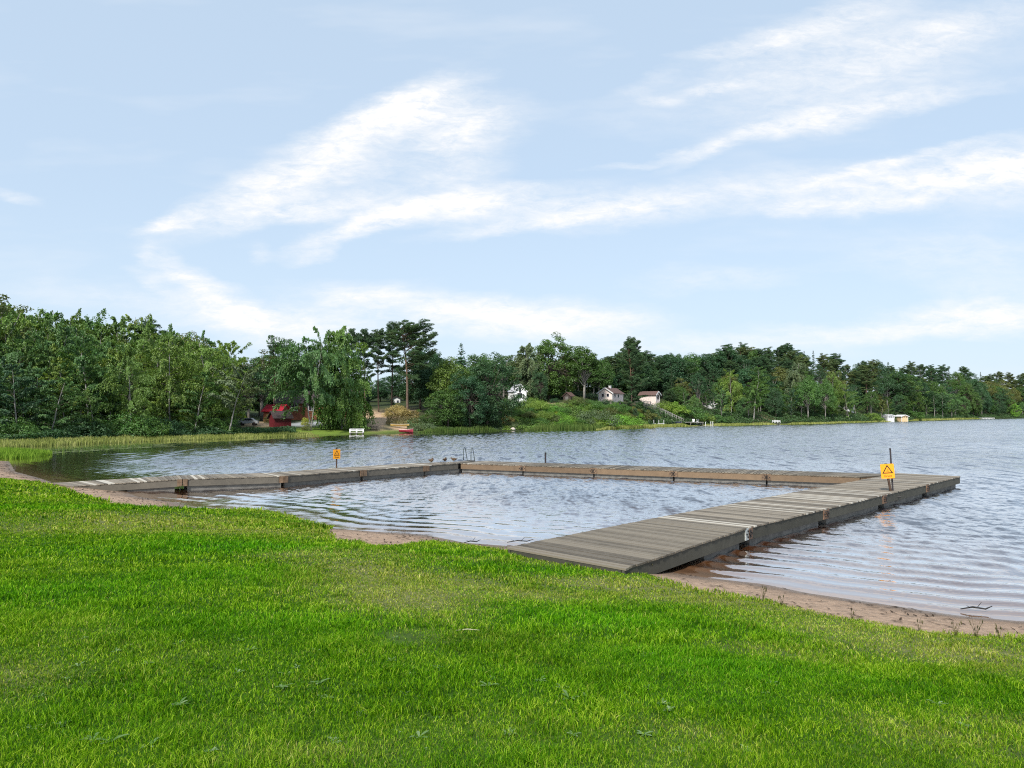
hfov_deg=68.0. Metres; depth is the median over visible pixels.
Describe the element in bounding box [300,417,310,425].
bush
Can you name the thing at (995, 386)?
broadleaf tree
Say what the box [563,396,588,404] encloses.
bush
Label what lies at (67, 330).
birch tree
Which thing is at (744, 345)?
pine tree
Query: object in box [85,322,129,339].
birch tree
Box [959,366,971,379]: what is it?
pine tree
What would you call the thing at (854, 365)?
broadleaf tree
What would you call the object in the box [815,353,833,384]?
pine tree
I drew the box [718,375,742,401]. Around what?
broadleaf tree
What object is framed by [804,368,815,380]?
pine tree
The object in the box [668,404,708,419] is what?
bush
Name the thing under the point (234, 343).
birch tree
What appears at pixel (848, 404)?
birch tree
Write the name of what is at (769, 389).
broadleaf tree
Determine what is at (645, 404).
stairs
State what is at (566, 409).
bush
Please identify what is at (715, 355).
pine tree
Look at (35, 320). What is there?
birch tree
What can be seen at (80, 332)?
birch tree
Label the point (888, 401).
birch tree
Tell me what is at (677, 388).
broadleaf tree
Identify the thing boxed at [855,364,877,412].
pine tree
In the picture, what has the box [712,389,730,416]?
birch tree
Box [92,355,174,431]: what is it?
birch tree
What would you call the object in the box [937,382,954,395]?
broadleaf tree
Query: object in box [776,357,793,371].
pine tree
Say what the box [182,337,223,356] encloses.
birch tree
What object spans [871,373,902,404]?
broadleaf tree
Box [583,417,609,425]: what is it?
bush
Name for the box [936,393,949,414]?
birch tree
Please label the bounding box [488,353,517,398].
broadleaf tree
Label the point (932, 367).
pine tree
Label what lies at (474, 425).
bank plants
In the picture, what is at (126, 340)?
broadleaf tree
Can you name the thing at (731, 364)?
pine tree
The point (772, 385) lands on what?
broadleaf tree
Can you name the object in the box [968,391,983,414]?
broadleaf tree
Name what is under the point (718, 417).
bush
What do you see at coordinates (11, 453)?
sedge
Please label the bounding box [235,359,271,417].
broadleaf tree
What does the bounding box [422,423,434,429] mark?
bush
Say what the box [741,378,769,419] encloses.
birch tree
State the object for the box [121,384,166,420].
birch tree
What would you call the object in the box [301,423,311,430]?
bush
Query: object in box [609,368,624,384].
broadleaf tree
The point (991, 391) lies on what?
broadleaf tree
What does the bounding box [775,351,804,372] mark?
pine tree
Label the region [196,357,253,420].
birch tree
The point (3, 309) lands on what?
broadleaf tree
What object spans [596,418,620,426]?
bush
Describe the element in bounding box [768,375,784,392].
broadleaf tree
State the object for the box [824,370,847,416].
birch tree
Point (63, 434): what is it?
undergrowth
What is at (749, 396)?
broadleaf tree
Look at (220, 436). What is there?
reeds
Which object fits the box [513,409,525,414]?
bush
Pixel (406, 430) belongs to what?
rowing boat
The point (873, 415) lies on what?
bush
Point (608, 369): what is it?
broadleaf tree
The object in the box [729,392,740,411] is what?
broadleaf tree
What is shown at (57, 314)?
birch tree
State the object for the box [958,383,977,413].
broadleaf tree
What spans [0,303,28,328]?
birch tree
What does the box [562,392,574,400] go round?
shed
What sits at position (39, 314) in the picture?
birch tree
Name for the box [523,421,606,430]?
reeds
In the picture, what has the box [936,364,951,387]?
pine tree
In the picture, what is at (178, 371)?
birch tree
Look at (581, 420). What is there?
bush
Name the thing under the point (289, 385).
broadleaf tree
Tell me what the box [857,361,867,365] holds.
pine tree
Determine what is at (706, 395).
birch tree
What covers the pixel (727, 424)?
reeds
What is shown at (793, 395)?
birch tree
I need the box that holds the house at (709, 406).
[703,401,716,408]
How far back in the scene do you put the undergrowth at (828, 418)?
186.37 m
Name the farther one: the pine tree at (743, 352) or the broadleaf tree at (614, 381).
the pine tree at (743, 352)
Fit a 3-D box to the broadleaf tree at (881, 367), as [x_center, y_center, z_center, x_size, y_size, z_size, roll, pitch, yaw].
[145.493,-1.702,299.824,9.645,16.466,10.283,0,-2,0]
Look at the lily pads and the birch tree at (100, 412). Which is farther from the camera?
the birch tree at (100, 412)
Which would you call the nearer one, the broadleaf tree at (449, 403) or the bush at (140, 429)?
the bush at (140, 429)
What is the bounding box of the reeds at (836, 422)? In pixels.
[788,420,891,423]
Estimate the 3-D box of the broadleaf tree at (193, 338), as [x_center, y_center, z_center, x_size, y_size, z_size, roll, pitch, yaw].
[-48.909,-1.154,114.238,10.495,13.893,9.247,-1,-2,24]
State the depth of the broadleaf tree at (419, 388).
124.20 m
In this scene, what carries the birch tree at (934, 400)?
on the shore ground at (382, 425)
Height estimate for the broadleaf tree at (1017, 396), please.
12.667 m
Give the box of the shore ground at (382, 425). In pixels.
[16,392,1023,441]
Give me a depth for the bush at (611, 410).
135.67 m
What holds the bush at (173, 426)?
on the shore ground at (382, 425)
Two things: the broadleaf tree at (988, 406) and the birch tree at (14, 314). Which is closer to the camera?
the birch tree at (14, 314)
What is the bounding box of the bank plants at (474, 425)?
[407,413,504,430]
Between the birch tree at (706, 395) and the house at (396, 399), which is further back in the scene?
the birch tree at (706, 395)
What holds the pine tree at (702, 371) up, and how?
on the shore ground at (382, 425)
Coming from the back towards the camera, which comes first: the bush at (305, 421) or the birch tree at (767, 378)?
the birch tree at (767, 378)
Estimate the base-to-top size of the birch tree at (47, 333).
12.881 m
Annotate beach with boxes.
[0,461,1023,637]
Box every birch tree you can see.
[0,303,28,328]
[0,304,47,347]
[0,316,40,385]
[0,318,13,358]
[0,332,57,418]
[0,338,53,420]
[0,357,56,430]
[0,359,27,423]
[0,362,34,421]
[0,373,12,409]
[4,321,66,412]
[5,368,51,422]
[6,362,69,424]
[7,341,67,425]
[10,308,64,340]
[13,309,48,340]
[16,310,64,339]
[16,342,88,419]
[18,323,64,345]
[18,373,87,430]
[25,317,101,375]
[26,333,68,369]
[28,307,110,336]
[28,308,66,337]
[38,359,95,425]
[41,308,82,332]
[41,326,111,420]
[41,343,110,419]
[43,315,104,354]
[44,343,106,419]
[56,339,109,414]
[58,364,112,420]
[65,314,127,339]
[67,335,124,368]
[74,352,125,419]
[75,371,129,421]
[76,393,107,425]
[79,326,122,351]
[85,316,148,357]
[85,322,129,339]
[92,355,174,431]
[93,347,160,417]
[93,365,155,420]
[94,336,124,381]
[95,366,137,415]
[96,343,152,417]
[105,334,125,369]
[109,327,201,419]
[113,340,174,367]
[118,333,168,362]
[120,316,179,357]
[121,336,212,425]
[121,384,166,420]
[123,314,155,341]
[145,343,186,390]
[146,376,185,422]
[151,380,191,423]
[156,330,192,357]
[158,352,216,374]
[158,363,202,403]
[159,323,191,347]
[163,340,253,422]
[167,371,196,416]
[168,367,228,431]
[170,390,212,423]
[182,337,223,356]
[182,352,227,419]
[185,364,228,420]
[186,342,231,369]
[191,330,233,373]
[193,370,234,418]
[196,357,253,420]
[198,395,229,421]
[209,362,276,429]
[212,340,260,417]
[213,340,242,371]
[250,326,373,429]
[302,325,378,428]
[506,343,548,399]
[678,387,688,404]
[700,391,710,409]
[706,391,720,412]
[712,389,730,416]
[716,369,746,414]
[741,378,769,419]
[747,366,771,410]
[753,382,767,411]
[770,382,787,407]
[782,387,800,415]
[783,360,810,412]
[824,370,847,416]
[837,384,861,418]
[848,389,863,413]
[875,399,891,417]
[881,396,894,413]
[909,390,922,411]
[923,395,933,414]
[927,395,940,415]
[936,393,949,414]
[948,395,960,411]
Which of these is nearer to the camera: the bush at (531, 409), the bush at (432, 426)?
the bush at (432, 426)
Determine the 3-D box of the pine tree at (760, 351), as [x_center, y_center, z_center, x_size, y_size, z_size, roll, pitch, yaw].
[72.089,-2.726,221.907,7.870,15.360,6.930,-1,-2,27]
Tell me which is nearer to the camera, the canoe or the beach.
the beach
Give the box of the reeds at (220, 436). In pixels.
[134,431,318,441]
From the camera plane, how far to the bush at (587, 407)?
132.51 m
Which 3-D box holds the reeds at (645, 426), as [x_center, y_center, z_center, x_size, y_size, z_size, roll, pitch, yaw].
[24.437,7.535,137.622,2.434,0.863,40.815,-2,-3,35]
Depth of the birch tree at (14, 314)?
93.44 m
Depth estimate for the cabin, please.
141.72 m
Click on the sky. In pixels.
(845, 178)
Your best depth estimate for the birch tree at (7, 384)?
67.70 m
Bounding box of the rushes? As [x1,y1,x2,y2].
[43,441,151,452]
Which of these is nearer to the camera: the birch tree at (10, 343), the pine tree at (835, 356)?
the birch tree at (10, 343)
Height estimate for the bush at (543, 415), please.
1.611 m
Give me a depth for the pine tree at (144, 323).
105.26 m
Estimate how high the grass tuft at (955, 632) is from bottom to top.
0.202 m
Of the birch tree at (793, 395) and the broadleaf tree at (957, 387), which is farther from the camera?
the broadleaf tree at (957, 387)
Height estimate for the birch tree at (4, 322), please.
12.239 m
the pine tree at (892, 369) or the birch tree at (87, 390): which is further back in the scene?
the pine tree at (892, 369)
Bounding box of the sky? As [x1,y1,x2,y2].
[0,0,1023,390]
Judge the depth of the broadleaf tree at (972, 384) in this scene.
341.21 m
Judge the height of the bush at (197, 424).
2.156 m
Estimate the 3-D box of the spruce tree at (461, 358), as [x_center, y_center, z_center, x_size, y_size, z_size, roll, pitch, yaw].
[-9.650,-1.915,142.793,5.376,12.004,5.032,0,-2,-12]
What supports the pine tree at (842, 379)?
on the shore ground at (382, 425)
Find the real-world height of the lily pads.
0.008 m
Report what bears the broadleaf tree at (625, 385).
on the shore ground at (382, 425)
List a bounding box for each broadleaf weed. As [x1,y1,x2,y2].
[81,732,101,741]
[96,734,127,743]
[171,697,187,705]
[410,730,428,737]
[562,689,574,699]
[637,730,652,735]
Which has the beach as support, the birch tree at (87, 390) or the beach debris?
the beach debris
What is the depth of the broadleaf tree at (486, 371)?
116.07 m
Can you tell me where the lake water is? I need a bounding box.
[0,418,1023,620]
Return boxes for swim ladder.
[463,447,474,460]
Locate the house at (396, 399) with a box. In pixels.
[392,396,400,402]
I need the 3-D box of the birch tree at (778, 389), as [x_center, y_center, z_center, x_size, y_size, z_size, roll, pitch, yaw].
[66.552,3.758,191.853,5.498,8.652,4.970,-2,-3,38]
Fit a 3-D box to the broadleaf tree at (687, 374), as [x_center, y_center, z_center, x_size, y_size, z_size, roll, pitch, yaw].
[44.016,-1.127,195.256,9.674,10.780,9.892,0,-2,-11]
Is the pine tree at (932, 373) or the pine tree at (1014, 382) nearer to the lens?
the pine tree at (932, 373)
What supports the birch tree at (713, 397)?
on the shore ground at (382, 425)
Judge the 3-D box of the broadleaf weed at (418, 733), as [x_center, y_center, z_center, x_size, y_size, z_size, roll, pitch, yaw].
[-0.514,1.981,4.278,0.088,0.026,0.138,-1,-2,15]
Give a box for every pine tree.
[127,319,166,346]
[264,335,289,402]
[274,339,292,389]
[344,328,358,377]
[351,328,377,403]
[367,328,390,411]
[380,318,438,414]
[383,323,401,406]
[601,356,618,387]
[604,357,619,373]
[614,336,650,411]
[639,350,657,385]
[654,356,666,397]
[656,354,673,396]
[697,367,708,401]
[704,354,724,375]
[708,368,721,386]
[715,344,743,368]
[722,360,739,378]
[729,347,749,367]
[734,342,749,365]
[747,356,767,371]
[749,348,771,370]
[756,356,775,381]
[762,346,778,377]
[770,345,787,370]
[773,343,797,368]
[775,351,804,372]
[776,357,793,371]
[791,349,804,373]
[794,355,810,368]
[802,355,815,379]
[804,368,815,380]
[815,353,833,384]
[824,359,841,375]
[828,353,848,380]
[832,375,846,391]
[841,364,850,383]
[846,371,856,384]
[850,369,863,405]
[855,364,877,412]
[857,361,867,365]
[868,360,881,387]
[885,365,895,372]
[896,366,910,373]
[904,361,919,374]
[914,364,928,379]
[924,368,939,388]
[925,364,941,388]
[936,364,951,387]
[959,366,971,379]
[984,374,999,384]
[991,371,1005,384]
[1003,372,1014,388]
[1010,379,1022,388]
[1013,378,1023,389]
[1014,373,1023,386]
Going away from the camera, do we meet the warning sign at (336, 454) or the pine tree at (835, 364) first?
the warning sign at (336, 454)
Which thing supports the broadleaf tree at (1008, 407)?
on the shore ground at (382, 425)
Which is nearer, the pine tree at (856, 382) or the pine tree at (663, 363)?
the pine tree at (663, 363)
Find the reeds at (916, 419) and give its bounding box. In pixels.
[908,417,982,420]
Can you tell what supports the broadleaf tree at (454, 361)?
on the shore ground at (382, 425)
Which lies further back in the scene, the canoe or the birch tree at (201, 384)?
the canoe
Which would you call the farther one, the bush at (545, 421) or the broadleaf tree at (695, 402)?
the broadleaf tree at (695, 402)
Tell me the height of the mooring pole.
2.152 m
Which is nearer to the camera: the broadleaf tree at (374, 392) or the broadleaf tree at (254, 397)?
the broadleaf tree at (254, 397)
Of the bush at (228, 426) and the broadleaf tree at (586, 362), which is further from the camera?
the broadleaf tree at (586, 362)
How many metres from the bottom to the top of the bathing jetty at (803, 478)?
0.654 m
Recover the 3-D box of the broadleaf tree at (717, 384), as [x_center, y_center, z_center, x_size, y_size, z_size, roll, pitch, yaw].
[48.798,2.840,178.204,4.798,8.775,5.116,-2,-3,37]
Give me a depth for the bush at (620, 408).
137.51 m
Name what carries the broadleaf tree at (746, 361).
on the shore ground at (382, 425)
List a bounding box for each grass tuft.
[951,621,961,635]
[965,614,982,636]
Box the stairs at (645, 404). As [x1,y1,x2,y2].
[640,399,658,408]
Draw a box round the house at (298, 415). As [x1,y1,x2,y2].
[273,391,345,419]
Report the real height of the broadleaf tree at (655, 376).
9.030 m
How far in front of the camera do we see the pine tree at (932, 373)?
330.54 m
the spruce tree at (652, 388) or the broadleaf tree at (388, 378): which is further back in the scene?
the spruce tree at (652, 388)
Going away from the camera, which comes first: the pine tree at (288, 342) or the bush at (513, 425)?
the bush at (513, 425)
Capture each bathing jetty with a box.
[54,461,474,491]
[461,461,897,486]
[507,473,960,573]
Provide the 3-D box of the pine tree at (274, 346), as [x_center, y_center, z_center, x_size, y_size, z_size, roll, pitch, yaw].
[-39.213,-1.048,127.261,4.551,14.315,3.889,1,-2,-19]
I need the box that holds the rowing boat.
[399,429,412,432]
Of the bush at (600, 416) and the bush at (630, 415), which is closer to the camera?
the bush at (600, 416)
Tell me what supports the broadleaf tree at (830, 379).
on the shore ground at (382, 425)
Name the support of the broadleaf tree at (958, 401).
on the shore ground at (382, 425)
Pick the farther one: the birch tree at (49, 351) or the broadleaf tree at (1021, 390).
the broadleaf tree at (1021, 390)
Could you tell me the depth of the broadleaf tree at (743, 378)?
195.58 m
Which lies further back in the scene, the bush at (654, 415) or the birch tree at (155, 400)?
the bush at (654, 415)
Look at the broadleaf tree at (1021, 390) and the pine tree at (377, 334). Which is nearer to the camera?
the pine tree at (377, 334)
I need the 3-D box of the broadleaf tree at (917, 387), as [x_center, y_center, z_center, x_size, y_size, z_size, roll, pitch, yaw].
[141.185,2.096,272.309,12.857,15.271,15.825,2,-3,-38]
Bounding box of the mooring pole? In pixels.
[889,448,893,490]
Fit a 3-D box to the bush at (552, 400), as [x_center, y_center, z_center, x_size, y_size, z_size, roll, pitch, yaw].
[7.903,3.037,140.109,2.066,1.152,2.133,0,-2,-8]
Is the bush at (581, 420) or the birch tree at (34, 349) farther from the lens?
the bush at (581, 420)
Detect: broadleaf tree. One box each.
[0,294,46,342]
[99,325,128,349]
[173,332,211,354]
[187,371,237,416]
[228,349,290,420]
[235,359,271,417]
[241,383,272,416]
[241,387,259,415]
[268,374,306,393]
[357,383,380,400]
[363,391,369,403]
[370,379,390,401]
[375,373,402,399]
[388,348,442,409]
[417,385,467,426]
[421,349,447,402]
[425,356,469,398]
[449,368,489,425]
[452,358,469,376]
[463,352,529,423]
[464,353,501,384]
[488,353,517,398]
[528,331,586,399]
[531,368,547,400]
[554,352,579,392]
[559,374,587,393]
[563,346,602,398]
[566,358,594,390]
[585,366,606,394]
[586,359,614,391]
[591,370,617,391]
[597,361,614,385]
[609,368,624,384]
[611,352,652,396]
[616,360,644,394]
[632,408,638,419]
[644,365,661,390]
[648,375,668,392]
[658,354,690,391]
[663,389,677,402]
[670,384,686,404]
[672,359,699,386]
[674,377,687,391]
[678,352,705,398]
[683,382,695,399]
[687,394,702,411]
[688,372,705,398]
[689,353,725,386]
[700,388,709,405]
[704,380,715,399]
[710,378,729,411]
[714,344,747,373]
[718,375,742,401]
[729,368,765,396]
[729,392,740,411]
[734,397,751,415]
[738,357,754,372]
[739,389,760,417]
[741,349,760,365]
[745,372,777,407]
[761,387,773,409]
[761,389,784,418]
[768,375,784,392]
[770,366,789,391]
[781,369,814,393]
[781,394,792,413]
[788,382,812,416]
[795,375,822,416]
[806,396,823,415]
[811,364,827,386]
[816,378,837,417]
[816,380,838,414]
[823,370,841,384]
[828,375,847,391]
[840,393,854,414]
[844,385,861,399]
[847,364,864,385]
[853,379,885,409]
[860,390,878,409]
[869,389,882,404]
[871,359,889,383]
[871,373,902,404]
[882,372,920,402]
[883,369,929,406]
[890,395,905,413]
[897,395,912,413]
[906,375,931,404]
[915,396,924,411]
[922,382,935,405]
[924,381,947,393]
[927,391,942,413]
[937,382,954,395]
[938,392,954,413]
[943,378,967,397]
[945,371,965,384]
[949,380,981,405]
[951,394,963,415]
[956,393,970,415]
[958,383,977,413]
[963,377,988,405]
[964,370,978,380]
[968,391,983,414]
[973,380,997,399]
[976,383,990,414]
[982,392,993,413]
[989,384,1001,399]
[989,399,998,413]
[991,390,1005,414]
[994,387,1012,404]
[996,401,1006,412]
[997,378,1011,387]
[999,385,1015,405]
[1005,398,1016,412]
[1009,387,1021,402]
[1010,403,1021,416]
[1012,387,1023,408]
[1018,402,1023,413]
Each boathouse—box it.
[267,411,293,426]
[894,415,909,420]
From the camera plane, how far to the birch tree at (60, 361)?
80.12 m
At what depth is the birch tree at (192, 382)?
88.73 m
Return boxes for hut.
[882,414,894,421]
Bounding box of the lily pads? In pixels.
[50,444,172,453]
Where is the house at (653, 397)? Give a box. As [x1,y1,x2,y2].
[638,391,661,404]
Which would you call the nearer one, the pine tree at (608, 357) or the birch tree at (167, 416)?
the birch tree at (167, 416)
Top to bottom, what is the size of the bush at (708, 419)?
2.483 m
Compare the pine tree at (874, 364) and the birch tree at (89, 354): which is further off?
the pine tree at (874, 364)
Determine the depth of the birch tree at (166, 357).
95.18 m
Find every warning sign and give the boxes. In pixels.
[333,448,339,467]
[880,463,900,500]
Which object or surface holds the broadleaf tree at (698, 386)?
on the shore ground at (382, 425)
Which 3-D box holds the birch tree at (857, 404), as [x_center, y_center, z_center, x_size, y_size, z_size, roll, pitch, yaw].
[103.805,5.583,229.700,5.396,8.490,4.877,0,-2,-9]
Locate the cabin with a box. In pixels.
[507,384,527,401]
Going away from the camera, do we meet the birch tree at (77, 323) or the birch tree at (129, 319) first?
the birch tree at (77, 323)
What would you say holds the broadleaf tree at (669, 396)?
on the shore ground at (382, 425)
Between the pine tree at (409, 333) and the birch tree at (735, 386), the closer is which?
the pine tree at (409, 333)
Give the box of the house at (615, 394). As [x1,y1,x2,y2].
[596,386,624,403]
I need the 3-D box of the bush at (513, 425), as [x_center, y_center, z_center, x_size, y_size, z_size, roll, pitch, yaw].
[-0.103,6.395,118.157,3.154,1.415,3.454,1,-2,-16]
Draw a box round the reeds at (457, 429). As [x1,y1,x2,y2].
[419,425,499,432]
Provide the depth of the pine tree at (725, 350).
212.07 m
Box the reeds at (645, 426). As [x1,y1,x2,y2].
[596,423,694,429]
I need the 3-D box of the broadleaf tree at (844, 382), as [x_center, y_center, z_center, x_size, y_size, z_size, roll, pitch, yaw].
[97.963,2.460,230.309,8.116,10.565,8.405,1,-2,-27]
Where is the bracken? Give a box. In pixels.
[386,410,418,423]
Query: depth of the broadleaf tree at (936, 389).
303.88 m
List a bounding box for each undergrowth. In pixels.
[0,414,240,429]
[0,426,295,439]
[409,388,638,403]
[647,407,1023,424]
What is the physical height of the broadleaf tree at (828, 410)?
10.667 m
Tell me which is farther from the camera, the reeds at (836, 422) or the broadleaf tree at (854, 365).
the broadleaf tree at (854, 365)
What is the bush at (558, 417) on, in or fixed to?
on the shore ground at (382, 425)
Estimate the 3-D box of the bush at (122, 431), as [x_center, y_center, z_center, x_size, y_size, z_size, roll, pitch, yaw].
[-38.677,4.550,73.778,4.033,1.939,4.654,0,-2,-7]
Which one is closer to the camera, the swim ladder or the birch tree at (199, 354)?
the swim ladder
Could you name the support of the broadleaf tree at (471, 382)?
on the shore ground at (382, 425)
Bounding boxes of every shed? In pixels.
[261,404,289,421]
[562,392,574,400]
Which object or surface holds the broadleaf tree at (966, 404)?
on the shore ground at (382, 425)
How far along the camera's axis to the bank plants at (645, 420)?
127.15 m
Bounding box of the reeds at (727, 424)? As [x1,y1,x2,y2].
[695,422,781,425]
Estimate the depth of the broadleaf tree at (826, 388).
199.32 m
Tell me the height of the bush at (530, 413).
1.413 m
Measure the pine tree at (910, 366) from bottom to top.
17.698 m
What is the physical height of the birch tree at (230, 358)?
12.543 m
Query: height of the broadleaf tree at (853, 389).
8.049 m
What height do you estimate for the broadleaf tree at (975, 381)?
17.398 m
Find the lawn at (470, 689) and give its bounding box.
[0,481,1023,767]
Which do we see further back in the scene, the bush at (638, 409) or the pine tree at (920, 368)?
the pine tree at (920, 368)
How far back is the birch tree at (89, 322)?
105.25 m
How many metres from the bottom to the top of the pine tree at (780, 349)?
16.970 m
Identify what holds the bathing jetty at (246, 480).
in the lake water
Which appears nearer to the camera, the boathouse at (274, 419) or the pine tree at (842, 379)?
the boathouse at (274, 419)
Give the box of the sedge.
[0,446,51,458]
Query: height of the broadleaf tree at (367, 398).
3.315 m
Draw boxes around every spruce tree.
[456,343,467,401]
[611,353,623,390]
[647,356,656,390]
[775,351,781,373]
[946,369,951,392]
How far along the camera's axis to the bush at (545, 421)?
121.92 m
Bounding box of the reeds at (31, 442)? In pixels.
[0,434,151,447]
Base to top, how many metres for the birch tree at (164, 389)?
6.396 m
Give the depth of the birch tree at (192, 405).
83.82 m
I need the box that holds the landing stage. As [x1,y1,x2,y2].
[349,429,363,433]
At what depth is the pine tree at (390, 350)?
127.10 m
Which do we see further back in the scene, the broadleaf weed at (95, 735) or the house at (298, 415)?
the house at (298, 415)
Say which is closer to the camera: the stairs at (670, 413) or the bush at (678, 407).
the stairs at (670, 413)
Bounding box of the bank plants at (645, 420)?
[502,402,647,429]
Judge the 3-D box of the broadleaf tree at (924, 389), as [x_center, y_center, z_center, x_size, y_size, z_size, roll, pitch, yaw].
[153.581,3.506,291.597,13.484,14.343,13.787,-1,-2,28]
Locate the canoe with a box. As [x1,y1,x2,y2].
[390,424,408,425]
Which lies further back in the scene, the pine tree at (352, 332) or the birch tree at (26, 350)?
the pine tree at (352, 332)
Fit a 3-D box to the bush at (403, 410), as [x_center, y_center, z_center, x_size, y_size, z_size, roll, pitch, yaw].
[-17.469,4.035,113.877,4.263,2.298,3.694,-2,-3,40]
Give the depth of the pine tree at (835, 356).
272.14 m
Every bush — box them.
[0,415,40,439]
[0,423,42,439]
[38,412,111,436]
[63,423,104,436]
[86,420,115,437]
[97,412,164,436]
[109,423,132,436]
[112,414,172,436]
[147,416,191,433]
[176,417,206,432]
[201,417,228,434]
[211,418,242,433]
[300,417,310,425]
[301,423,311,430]
[380,404,411,416]
[412,424,424,430]
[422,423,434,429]
[498,414,514,422]
[504,421,520,428]
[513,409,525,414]
[521,397,543,403]
[521,410,540,417]
[524,407,538,412]
[525,400,551,409]
[530,417,548,424]
[533,411,557,418]
[543,405,564,412]
[549,415,562,421]
[550,398,559,402]
[553,406,571,412]
[554,415,578,422]
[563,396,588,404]
[570,417,588,425]
[575,408,621,425]
[576,399,604,408]
[582,404,600,409]
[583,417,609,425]
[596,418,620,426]
[601,399,616,404]
[604,404,627,413]
[604,407,620,414]
[614,414,643,425]
[619,404,632,410]
[623,413,636,418]
[629,406,641,412]
[641,410,661,419]
[650,401,690,413]
[662,401,690,414]
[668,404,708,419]
[691,412,716,421]
[710,415,726,422]
[723,415,733,421]
[864,413,883,420]
[904,410,925,418]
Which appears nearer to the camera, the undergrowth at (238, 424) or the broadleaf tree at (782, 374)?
the undergrowth at (238, 424)
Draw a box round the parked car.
[239,418,258,425]
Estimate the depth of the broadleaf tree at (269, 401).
128.31 m
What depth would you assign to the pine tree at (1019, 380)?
428.60 m
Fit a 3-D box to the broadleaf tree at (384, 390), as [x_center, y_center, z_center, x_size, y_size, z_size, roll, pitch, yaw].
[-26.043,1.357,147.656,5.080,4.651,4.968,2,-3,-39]
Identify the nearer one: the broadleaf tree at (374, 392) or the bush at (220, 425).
the bush at (220, 425)
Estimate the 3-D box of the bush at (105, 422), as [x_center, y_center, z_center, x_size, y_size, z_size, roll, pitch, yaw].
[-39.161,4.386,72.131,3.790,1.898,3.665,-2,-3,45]
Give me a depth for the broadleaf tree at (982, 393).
350.48 m
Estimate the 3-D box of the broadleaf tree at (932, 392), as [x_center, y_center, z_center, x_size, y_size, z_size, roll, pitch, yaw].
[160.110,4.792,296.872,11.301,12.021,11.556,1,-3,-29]
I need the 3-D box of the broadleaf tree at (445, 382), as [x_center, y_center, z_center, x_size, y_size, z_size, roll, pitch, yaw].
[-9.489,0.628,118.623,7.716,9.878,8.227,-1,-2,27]
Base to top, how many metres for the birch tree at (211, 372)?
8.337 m
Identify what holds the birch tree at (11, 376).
on the shore ground at (382, 425)
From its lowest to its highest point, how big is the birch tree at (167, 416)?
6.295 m
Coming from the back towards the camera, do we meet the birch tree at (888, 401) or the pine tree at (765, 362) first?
the birch tree at (888, 401)
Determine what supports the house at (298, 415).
on the shore ground at (382, 425)
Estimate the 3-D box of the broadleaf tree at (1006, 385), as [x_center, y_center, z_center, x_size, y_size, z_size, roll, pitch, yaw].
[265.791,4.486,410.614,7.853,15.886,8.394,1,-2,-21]
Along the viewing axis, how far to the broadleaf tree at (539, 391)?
143.52 m
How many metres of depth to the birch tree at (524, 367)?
148.21 m
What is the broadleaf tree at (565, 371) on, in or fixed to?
on the shore ground at (382, 425)
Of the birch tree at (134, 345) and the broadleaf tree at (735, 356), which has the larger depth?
the broadleaf tree at (735, 356)
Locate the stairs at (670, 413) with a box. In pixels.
[660,408,683,421]
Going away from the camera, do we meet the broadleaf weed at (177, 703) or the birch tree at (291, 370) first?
the broadleaf weed at (177, 703)
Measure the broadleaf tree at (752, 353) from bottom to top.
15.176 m
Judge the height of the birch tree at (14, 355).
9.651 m
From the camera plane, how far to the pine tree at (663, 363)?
194.42 m
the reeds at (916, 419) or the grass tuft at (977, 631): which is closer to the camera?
the grass tuft at (977, 631)
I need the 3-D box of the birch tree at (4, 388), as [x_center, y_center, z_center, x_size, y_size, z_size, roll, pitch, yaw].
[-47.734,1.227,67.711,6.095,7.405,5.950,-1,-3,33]
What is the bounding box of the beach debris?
[1,464,1021,634]
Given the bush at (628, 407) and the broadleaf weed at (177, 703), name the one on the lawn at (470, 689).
the broadleaf weed at (177, 703)
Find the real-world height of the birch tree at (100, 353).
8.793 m
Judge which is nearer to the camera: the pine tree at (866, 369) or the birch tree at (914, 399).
the pine tree at (866, 369)
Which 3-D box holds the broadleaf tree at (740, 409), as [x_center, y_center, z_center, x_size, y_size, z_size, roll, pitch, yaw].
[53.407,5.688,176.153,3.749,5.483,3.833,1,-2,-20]
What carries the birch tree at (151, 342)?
on the shore ground at (382, 425)
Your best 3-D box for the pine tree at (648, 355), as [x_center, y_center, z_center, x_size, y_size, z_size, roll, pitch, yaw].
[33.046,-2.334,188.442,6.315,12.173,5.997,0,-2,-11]
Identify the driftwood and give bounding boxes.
[960,603,991,609]
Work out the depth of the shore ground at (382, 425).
130.26 m
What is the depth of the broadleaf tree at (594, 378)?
165.72 m
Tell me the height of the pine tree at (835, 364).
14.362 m
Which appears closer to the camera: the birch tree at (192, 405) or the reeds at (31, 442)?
the reeds at (31, 442)
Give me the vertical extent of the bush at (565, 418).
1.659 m
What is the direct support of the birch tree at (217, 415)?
on the shore ground at (382, 425)
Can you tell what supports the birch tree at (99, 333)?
on the shore ground at (382, 425)
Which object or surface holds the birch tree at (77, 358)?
on the shore ground at (382, 425)
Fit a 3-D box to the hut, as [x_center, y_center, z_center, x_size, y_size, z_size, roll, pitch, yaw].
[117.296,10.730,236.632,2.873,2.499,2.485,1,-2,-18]
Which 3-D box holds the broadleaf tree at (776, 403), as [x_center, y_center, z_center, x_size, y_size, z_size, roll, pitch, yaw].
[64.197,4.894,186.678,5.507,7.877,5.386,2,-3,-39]
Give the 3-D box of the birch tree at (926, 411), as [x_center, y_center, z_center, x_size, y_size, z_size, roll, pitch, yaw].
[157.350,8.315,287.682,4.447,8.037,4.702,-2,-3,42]
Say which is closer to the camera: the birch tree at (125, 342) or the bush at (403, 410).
the birch tree at (125, 342)
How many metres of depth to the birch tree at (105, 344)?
88.62 m

